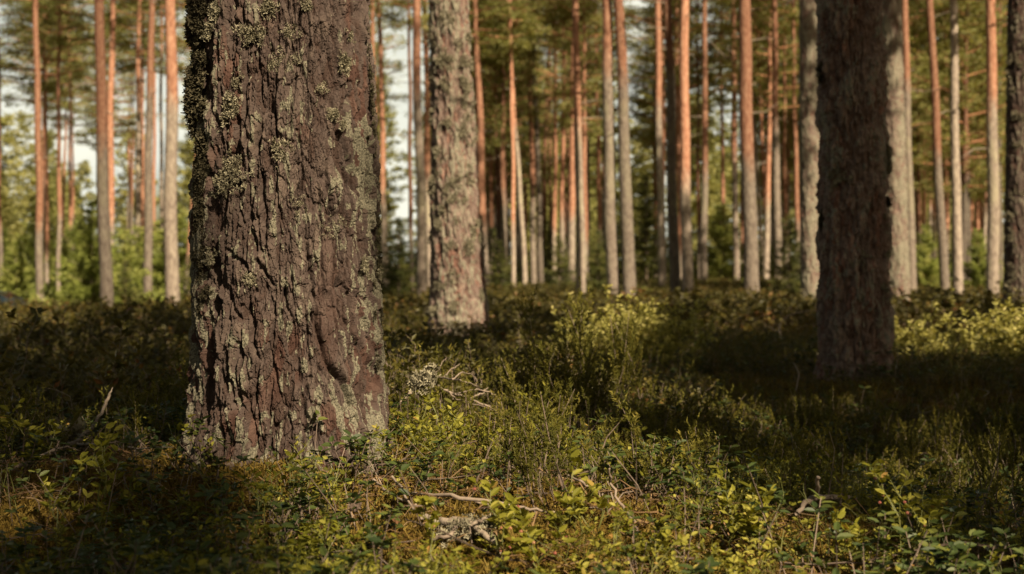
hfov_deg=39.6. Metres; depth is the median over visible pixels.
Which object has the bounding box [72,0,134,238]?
pine tree
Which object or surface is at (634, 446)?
bilberry sprig
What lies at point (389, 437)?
lingonberry sprig
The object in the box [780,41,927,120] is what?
pine tree
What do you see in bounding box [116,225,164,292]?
young spruce
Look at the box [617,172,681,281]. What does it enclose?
young spruce
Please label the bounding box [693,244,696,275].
young spruce
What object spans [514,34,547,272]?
pine tree
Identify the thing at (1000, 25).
pine tree
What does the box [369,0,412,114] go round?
pine tree
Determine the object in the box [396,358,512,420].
dead branch
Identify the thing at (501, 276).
young spruce
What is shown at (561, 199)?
pine tree
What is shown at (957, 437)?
heather bush
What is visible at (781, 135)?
pine tree
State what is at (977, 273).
young spruce
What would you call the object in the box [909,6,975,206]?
pine tree
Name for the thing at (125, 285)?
young spruce
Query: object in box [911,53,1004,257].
pine tree
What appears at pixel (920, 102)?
pine tree
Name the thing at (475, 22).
pine tree
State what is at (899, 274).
pine tree
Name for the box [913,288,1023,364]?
bilberry bush
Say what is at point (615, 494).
dead twig
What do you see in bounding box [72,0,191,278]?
pine tree
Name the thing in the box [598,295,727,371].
bilberry bush
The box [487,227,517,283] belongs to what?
young spruce
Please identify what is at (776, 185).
pine tree
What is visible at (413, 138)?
pine tree
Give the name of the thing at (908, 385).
heather cover
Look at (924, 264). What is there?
young spruce
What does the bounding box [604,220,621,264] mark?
young spruce
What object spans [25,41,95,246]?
pine tree
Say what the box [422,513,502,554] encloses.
dead branch
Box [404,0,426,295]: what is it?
pine tree
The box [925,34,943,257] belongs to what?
pine tree
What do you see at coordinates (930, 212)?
pine tree
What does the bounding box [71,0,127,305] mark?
pine tree
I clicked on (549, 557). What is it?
dry leaf
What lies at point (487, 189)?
pine tree
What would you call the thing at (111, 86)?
pine tree
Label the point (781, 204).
pine tree
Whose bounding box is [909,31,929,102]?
pine tree
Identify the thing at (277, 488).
bilberry bush
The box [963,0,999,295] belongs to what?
pine tree
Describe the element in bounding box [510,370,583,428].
bilberry bush
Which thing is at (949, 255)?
young spruce
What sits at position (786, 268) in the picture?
young spruce
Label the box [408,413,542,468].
bilberry bush
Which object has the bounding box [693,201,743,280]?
young spruce
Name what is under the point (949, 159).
pine tree
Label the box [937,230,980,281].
young spruce
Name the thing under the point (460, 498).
dead twig
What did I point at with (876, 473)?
bilberry sprig
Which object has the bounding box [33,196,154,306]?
young spruce
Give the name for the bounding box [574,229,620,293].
young spruce
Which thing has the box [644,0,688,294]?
pine tree
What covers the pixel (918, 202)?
pine tree
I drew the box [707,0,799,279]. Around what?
pine tree
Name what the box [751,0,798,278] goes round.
pine tree
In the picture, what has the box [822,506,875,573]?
bilberry sprig
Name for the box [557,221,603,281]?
young spruce
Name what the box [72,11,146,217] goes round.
pine tree
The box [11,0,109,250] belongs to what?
pine tree
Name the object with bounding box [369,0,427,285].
pine tree
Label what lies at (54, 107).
pine tree
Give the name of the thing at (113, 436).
bilberry sprig
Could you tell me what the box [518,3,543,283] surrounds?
pine tree
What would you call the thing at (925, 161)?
pine tree
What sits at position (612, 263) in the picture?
pine tree
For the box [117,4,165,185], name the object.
pine tree
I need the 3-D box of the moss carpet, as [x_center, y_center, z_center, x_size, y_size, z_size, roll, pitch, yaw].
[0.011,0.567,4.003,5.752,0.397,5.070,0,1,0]
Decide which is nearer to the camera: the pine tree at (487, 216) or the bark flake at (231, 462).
the bark flake at (231, 462)
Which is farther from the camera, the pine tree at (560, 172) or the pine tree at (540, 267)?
the pine tree at (560, 172)
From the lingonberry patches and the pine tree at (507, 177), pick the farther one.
the pine tree at (507, 177)
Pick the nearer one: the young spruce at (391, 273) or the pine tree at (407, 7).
the young spruce at (391, 273)
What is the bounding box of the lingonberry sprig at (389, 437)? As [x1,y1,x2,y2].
[385,419,404,448]
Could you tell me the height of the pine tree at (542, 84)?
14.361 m
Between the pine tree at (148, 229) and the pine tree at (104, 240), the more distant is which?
the pine tree at (148, 229)
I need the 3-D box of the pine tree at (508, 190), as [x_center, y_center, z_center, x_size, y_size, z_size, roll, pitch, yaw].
[-1.068,-5.729,62.645,6.173,12.552,4.901,0,1,0]
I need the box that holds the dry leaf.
[541,555,558,563]
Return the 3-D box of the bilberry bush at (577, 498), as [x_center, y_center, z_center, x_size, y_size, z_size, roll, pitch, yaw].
[0.070,0.380,2.548,0.203,0.174,0.279,0,1,23]
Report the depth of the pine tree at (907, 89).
41.33 m
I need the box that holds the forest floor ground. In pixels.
[0,272,1023,573]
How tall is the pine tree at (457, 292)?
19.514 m
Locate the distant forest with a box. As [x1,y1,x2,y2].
[1,25,1004,267]
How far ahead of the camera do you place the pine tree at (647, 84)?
70.41 m
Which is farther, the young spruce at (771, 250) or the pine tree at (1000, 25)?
the young spruce at (771, 250)
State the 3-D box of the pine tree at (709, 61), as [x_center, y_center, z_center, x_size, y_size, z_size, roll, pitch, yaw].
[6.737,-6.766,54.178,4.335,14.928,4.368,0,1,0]
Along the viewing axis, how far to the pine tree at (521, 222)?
49.81 m
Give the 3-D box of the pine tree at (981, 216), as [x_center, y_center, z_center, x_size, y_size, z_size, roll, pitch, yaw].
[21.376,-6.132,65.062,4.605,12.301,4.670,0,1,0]
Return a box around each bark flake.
[224,461,244,470]
[265,528,283,535]
[347,502,361,512]
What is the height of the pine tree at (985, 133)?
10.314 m
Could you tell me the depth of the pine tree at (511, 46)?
48.42 m
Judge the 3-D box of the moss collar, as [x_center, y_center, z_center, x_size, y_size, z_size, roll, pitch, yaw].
[-0.655,0.423,3.185,1.280,0.181,0.868,0,1,0]
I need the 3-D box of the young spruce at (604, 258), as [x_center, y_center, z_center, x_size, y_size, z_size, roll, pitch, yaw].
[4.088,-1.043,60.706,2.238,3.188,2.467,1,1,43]
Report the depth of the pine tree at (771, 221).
72.71 m
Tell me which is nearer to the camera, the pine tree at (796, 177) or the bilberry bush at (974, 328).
the bilberry bush at (974, 328)
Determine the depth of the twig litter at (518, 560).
2.71 m
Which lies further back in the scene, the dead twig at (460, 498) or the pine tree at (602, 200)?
the pine tree at (602, 200)
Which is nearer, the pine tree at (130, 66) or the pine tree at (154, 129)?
the pine tree at (130, 66)
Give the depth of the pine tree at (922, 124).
49.58 m
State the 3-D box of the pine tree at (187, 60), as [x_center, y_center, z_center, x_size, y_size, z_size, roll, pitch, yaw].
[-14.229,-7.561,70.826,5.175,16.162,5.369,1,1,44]
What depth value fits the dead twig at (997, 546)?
2.59 m
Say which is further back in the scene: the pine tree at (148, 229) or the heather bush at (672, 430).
the pine tree at (148, 229)
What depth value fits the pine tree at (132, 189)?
96.58 m
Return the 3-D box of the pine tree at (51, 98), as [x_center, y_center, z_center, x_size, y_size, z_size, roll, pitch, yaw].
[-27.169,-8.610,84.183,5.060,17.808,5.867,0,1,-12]
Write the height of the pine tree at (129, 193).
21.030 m
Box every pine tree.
[0,0,69,300]
[0,0,74,285]
[0,0,109,291]
[0,1,87,97]
[0,5,95,253]
[0,38,13,90]
[1,0,127,291]
[3,0,91,245]
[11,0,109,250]
[25,2,73,140]
[25,31,95,247]
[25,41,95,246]
[49,0,164,170]
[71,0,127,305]
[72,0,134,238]
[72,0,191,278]
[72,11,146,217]
[74,24,145,194]
[104,0,184,254]
[106,7,159,245]
[107,0,130,262]
[116,0,195,289]
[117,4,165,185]
[119,6,147,245]
[126,0,185,249]
[128,0,154,267]
[137,0,156,302]
[149,0,184,304]
[163,52,197,120]
[176,0,394,477]
[368,7,411,120]
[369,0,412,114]
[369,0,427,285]
[370,0,428,289]
[370,2,378,252]
[370,36,399,80]
[375,46,392,125]
[377,92,392,161]
[395,54,431,158]
[400,73,430,173]
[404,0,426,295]
[406,60,430,99]
[410,0,430,70]
[412,0,430,287]
[414,67,528,193]
[421,0,527,286]
[421,0,565,284]
[421,7,544,286]
[424,0,490,339]
[424,1,539,159]
[427,0,569,281]
[431,41,552,272]
[469,0,599,284]
[469,3,513,236]
[470,0,568,285]
[474,25,561,281]
[484,40,529,195]
[484,45,552,142]
[484,69,569,272]
[486,8,558,277]
[508,0,594,268]
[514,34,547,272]
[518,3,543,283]
[519,0,601,279]
[519,4,549,282]
[524,0,646,281]
[524,46,676,269]
[527,0,601,281]
[540,0,571,270]
[540,25,599,269]
[543,10,617,203]
[544,0,663,275]
[547,0,601,281]
[547,8,570,238]
[553,29,634,102]
[557,9,598,254]
[558,59,581,169]
[569,0,602,292]
[586,0,648,242]
[593,0,626,294]
[593,0,723,189]
[612,0,714,276]
[613,0,653,297]
[615,0,701,235]
[616,0,730,188]
[628,0,757,277]
[630,76,719,252]
[634,0,738,278]
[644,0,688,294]
[652,0,666,287]
[663,0,777,267]
[665,0,690,278]
[672,0,798,279]
[673,0,694,292]
[688,4,791,80]
[689,0,737,281]
[690,0,799,276]
[699,3,782,172]
[701,17,766,135]
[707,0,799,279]
[711,0,777,294]
[715,0,739,279]
[716,62,799,261]
[723,0,798,261]
[723,14,799,242]
[724,108,799,264]
[729,0,785,278]
[730,20,800,270]
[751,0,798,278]
[753,0,799,277]
[758,51,782,247]
[762,0,799,105]
[764,100,799,207]
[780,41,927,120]
[790,28,975,188]
[799,0,819,302]
[812,0,896,381]
[881,0,949,53]
[882,0,910,322]
[901,0,934,291]
[908,0,931,234]
[908,0,940,273]
[908,0,942,114]
[908,0,949,259]
[908,0,971,273]
[908,0,998,161]
[908,0,1006,159]
[909,0,1006,211]
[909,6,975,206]
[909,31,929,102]
[910,0,1005,281]
[910,14,997,245]
[911,31,943,141]
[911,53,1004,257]
[911,91,933,242]
[911,103,931,176]
[914,0,958,291]
[915,10,1006,259]
[921,64,937,259]
[922,13,1006,277]
[923,16,1005,244]
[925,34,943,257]
[940,0,1006,136]
[941,101,1005,260]
[945,0,1007,280]
[949,0,981,295]
[959,0,985,279]
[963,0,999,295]
[969,46,1006,183]
[1002,0,1023,303]
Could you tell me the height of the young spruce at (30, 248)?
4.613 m
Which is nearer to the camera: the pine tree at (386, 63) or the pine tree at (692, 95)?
the pine tree at (692, 95)
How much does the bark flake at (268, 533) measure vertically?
0.019 m
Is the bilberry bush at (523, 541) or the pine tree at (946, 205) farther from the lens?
the pine tree at (946, 205)
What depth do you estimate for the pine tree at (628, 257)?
31.85 m
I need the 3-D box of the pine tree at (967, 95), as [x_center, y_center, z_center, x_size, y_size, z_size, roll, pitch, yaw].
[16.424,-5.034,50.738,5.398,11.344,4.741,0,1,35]
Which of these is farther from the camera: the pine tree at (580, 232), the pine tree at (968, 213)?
the pine tree at (968, 213)
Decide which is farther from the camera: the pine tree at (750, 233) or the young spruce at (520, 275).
the young spruce at (520, 275)
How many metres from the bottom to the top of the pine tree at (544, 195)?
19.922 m
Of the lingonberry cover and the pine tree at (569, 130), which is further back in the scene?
the pine tree at (569, 130)
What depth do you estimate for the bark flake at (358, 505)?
2.76 m
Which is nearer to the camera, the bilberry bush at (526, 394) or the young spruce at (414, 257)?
the bilberry bush at (526, 394)
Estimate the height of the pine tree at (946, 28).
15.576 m
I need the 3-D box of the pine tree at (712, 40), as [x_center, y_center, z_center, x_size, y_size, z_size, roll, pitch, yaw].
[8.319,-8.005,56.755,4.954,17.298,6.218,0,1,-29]
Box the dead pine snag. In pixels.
[752,68,763,271]
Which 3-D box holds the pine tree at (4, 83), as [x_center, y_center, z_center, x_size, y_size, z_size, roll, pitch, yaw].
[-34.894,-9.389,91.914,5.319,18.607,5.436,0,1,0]
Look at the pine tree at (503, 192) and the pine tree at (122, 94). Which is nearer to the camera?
the pine tree at (503, 192)
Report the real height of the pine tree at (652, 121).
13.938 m
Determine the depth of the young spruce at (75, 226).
58.87 m
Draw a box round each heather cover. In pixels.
[0,309,1023,472]
[0,347,1023,541]
[406,336,1023,478]
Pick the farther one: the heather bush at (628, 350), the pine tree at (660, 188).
the pine tree at (660, 188)
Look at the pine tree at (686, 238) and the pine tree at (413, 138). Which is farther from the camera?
the pine tree at (413, 138)
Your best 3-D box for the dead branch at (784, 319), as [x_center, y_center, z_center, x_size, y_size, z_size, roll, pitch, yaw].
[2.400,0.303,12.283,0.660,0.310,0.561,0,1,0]
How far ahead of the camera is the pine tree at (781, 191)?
70.29 m
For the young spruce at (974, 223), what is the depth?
68.91 m
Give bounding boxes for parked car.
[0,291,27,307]
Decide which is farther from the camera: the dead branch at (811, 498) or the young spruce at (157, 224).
the young spruce at (157, 224)
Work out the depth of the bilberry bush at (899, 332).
9.40 m
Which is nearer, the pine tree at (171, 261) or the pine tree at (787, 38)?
the pine tree at (171, 261)
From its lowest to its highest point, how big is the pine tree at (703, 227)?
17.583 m
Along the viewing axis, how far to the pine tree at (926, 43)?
53.42 m
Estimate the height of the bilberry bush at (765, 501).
0.174 m
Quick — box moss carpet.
[0,407,1023,573]
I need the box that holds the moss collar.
[54,425,488,546]
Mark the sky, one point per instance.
(81, 153)
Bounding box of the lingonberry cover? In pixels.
[0,371,1023,573]
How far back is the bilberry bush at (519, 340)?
9.53 m
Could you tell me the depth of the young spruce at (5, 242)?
63.26 m
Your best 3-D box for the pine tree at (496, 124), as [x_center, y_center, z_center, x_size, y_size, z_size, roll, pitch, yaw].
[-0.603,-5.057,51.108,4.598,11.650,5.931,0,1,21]
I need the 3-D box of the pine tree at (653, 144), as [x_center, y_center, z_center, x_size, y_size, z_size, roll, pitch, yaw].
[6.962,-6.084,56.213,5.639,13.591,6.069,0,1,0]
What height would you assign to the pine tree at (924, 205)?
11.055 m
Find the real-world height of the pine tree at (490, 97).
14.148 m
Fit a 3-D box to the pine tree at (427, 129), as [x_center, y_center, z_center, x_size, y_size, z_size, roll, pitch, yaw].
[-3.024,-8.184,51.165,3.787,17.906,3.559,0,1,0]
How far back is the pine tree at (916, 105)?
56.97 m
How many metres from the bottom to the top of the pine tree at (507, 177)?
13.071 m
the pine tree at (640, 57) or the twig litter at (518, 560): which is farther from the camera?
the pine tree at (640, 57)
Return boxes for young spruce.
[0,238,35,298]
[2,222,28,286]
[2,227,31,273]
[8,209,56,283]
[30,240,65,284]
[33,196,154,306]
[44,218,96,285]
[44,236,83,296]
[95,227,155,302]
[113,260,141,303]
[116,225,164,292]
[132,220,160,268]
[136,203,190,292]
[179,255,191,302]
[375,222,408,283]
[378,217,415,294]
[403,230,416,281]
[484,239,513,287]
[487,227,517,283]
[516,253,537,282]
[526,220,566,281]
[538,234,575,287]
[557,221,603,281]
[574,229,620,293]
[590,227,621,277]
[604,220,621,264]
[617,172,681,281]
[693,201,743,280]
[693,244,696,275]
[728,234,771,279]
[758,241,782,277]
[762,212,800,292]
[780,246,800,291]
[915,224,951,289]
[934,248,951,277]
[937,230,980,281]
[952,228,1002,289]
[973,207,1003,273]
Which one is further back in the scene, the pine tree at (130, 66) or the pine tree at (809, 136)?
the pine tree at (130, 66)
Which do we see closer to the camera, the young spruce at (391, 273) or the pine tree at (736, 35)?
the young spruce at (391, 273)
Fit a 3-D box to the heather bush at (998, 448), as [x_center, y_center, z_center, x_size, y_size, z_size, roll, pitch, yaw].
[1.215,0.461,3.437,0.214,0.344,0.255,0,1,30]
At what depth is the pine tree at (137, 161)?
51.01 m
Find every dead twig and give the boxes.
[373,476,421,519]
[410,492,554,512]
[568,475,588,487]
[608,468,636,530]
[792,362,798,395]
[993,544,1001,571]
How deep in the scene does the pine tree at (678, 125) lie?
53.14 m
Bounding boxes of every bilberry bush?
[168,422,361,523]
[388,377,463,468]
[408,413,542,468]
[408,477,576,572]
[450,316,565,361]
[497,447,621,546]
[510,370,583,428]
[539,284,721,373]
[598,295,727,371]
[649,463,788,570]
[881,495,975,565]
[893,312,981,357]
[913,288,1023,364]
[969,304,1023,363]
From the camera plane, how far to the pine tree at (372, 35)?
57.94 m
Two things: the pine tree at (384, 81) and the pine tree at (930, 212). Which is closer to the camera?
the pine tree at (930, 212)
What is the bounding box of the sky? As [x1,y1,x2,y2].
[0,0,1006,263]
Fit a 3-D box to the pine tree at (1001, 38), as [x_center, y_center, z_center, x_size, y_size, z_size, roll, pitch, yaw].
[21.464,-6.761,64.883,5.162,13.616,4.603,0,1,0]
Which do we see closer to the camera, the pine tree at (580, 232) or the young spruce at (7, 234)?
the pine tree at (580, 232)
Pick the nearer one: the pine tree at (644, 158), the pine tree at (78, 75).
the pine tree at (78, 75)
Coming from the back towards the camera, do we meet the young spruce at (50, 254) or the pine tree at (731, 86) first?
the pine tree at (731, 86)
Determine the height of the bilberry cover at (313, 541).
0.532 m
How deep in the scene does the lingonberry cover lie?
2.64 m
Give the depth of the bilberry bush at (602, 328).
8.64 m
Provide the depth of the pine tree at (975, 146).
52.49 m
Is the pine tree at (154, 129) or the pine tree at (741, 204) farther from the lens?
the pine tree at (154, 129)
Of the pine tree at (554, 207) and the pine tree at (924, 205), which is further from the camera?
the pine tree at (924, 205)
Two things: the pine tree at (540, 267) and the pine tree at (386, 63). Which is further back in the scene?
the pine tree at (386, 63)
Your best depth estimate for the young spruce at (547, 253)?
64.00 m
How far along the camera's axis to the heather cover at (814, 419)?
4.06 m
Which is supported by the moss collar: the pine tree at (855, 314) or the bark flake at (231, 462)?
the bark flake at (231, 462)
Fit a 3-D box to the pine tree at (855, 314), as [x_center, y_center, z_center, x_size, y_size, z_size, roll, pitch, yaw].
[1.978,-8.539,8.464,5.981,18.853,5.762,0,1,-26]
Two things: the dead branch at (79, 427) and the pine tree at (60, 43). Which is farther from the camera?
the pine tree at (60, 43)
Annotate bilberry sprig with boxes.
[0,398,61,476]
[36,439,128,540]
[86,422,151,529]
[623,428,645,454]
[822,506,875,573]
[862,459,939,567]
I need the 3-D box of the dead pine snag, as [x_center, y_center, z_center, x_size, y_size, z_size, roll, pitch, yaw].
[10.246,-4.459,59.170,0.834,9.924,0.586,0,1,0]
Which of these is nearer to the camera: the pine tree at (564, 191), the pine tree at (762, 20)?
the pine tree at (762, 20)
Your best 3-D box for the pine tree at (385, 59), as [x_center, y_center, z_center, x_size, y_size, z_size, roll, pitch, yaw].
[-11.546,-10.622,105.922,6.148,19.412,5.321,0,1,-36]
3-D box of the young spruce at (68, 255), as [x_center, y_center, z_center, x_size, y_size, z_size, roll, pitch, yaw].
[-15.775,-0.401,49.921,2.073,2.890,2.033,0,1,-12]
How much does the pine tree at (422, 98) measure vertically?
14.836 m
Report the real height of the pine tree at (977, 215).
12.067 m
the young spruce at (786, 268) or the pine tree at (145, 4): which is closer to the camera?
the young spruce at (786, 268)
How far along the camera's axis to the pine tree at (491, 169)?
54.85 m
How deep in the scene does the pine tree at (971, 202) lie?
57.73 m
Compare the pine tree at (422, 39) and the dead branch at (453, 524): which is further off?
the pine tree at (422, 39)
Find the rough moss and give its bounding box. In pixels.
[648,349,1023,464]
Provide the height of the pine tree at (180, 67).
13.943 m
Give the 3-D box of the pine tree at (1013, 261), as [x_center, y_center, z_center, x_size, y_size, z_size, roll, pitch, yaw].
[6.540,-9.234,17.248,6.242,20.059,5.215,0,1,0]
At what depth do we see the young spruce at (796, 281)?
36.98 m
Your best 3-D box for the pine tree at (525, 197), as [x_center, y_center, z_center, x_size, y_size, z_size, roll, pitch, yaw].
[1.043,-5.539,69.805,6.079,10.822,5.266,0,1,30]
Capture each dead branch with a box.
[11,387,121,470]
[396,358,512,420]
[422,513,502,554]
[747,304,816,336]
[795,476,873,514]
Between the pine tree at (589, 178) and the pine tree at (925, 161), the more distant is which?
the pine tree at (925, 161)
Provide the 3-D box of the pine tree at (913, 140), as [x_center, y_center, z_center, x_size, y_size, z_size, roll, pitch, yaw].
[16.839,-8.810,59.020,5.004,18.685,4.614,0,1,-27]
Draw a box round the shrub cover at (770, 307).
[0,275,1023,337]
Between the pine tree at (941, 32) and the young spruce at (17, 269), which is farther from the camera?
the pine tree at (941, 32)
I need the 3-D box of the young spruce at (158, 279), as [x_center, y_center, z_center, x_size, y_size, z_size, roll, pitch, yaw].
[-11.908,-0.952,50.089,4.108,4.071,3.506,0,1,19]
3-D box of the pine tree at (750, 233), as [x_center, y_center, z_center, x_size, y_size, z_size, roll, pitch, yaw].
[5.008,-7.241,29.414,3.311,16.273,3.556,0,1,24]
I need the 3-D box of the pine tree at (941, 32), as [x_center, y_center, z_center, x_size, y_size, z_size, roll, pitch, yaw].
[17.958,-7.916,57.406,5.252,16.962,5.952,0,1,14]
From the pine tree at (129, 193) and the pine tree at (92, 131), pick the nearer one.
the pine tree at (92, 131)
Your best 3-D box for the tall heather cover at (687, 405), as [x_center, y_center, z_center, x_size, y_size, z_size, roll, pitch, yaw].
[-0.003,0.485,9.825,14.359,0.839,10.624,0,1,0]
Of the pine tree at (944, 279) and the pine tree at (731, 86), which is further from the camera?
the pine tree at (731, 86)
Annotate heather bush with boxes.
[498,332,619,432]
[512,276,646,406]
[629,415,710,450]
[640,298,766,374]
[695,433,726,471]
[907,426,979,487]
[964,408,1023,532]
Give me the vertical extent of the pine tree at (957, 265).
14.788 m
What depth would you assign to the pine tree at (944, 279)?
41.33 m
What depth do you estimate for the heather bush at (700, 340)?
8.58 m
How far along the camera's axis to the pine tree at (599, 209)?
56.03 m
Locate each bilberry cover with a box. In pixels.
[0,297,1023,466]
[0,363,1023,573]
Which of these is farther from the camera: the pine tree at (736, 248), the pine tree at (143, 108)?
the pine tree at (143, 108)
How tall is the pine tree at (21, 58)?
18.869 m
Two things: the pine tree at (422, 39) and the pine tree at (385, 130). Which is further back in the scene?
the pine tree at (385, 130)
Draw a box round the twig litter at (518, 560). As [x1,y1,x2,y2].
[0,389,1023,573]
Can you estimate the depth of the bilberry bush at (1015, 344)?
8.97 m
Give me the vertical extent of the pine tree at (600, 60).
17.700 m
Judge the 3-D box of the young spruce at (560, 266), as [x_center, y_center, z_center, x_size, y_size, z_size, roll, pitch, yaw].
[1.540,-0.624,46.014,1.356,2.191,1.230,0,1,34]
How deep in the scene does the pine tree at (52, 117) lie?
84.83 m
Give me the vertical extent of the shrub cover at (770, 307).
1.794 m
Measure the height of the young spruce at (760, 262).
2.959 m
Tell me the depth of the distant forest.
128.96 m
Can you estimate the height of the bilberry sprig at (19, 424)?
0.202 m
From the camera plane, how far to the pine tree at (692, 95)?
59.01 m
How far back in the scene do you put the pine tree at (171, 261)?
29.49 m
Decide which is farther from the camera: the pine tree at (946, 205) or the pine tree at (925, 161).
the pine tree at (925, 161)
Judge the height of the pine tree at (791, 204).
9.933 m
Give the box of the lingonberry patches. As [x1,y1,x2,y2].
[11,327,1023,460]
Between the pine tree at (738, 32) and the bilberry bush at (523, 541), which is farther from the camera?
the pine tree at (738, 32)
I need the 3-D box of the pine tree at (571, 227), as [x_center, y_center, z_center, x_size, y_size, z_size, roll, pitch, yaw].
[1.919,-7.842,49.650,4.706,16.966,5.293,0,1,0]
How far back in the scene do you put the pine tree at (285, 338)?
3.21 m
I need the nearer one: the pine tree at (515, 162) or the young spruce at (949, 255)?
the young spruce at (949, 255)
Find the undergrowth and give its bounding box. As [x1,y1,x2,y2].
[0,251,1004,305]
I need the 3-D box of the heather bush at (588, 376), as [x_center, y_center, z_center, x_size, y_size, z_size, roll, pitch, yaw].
[0.176,0.309,4.519,0.435,0.324,0.331,0,1,-37]

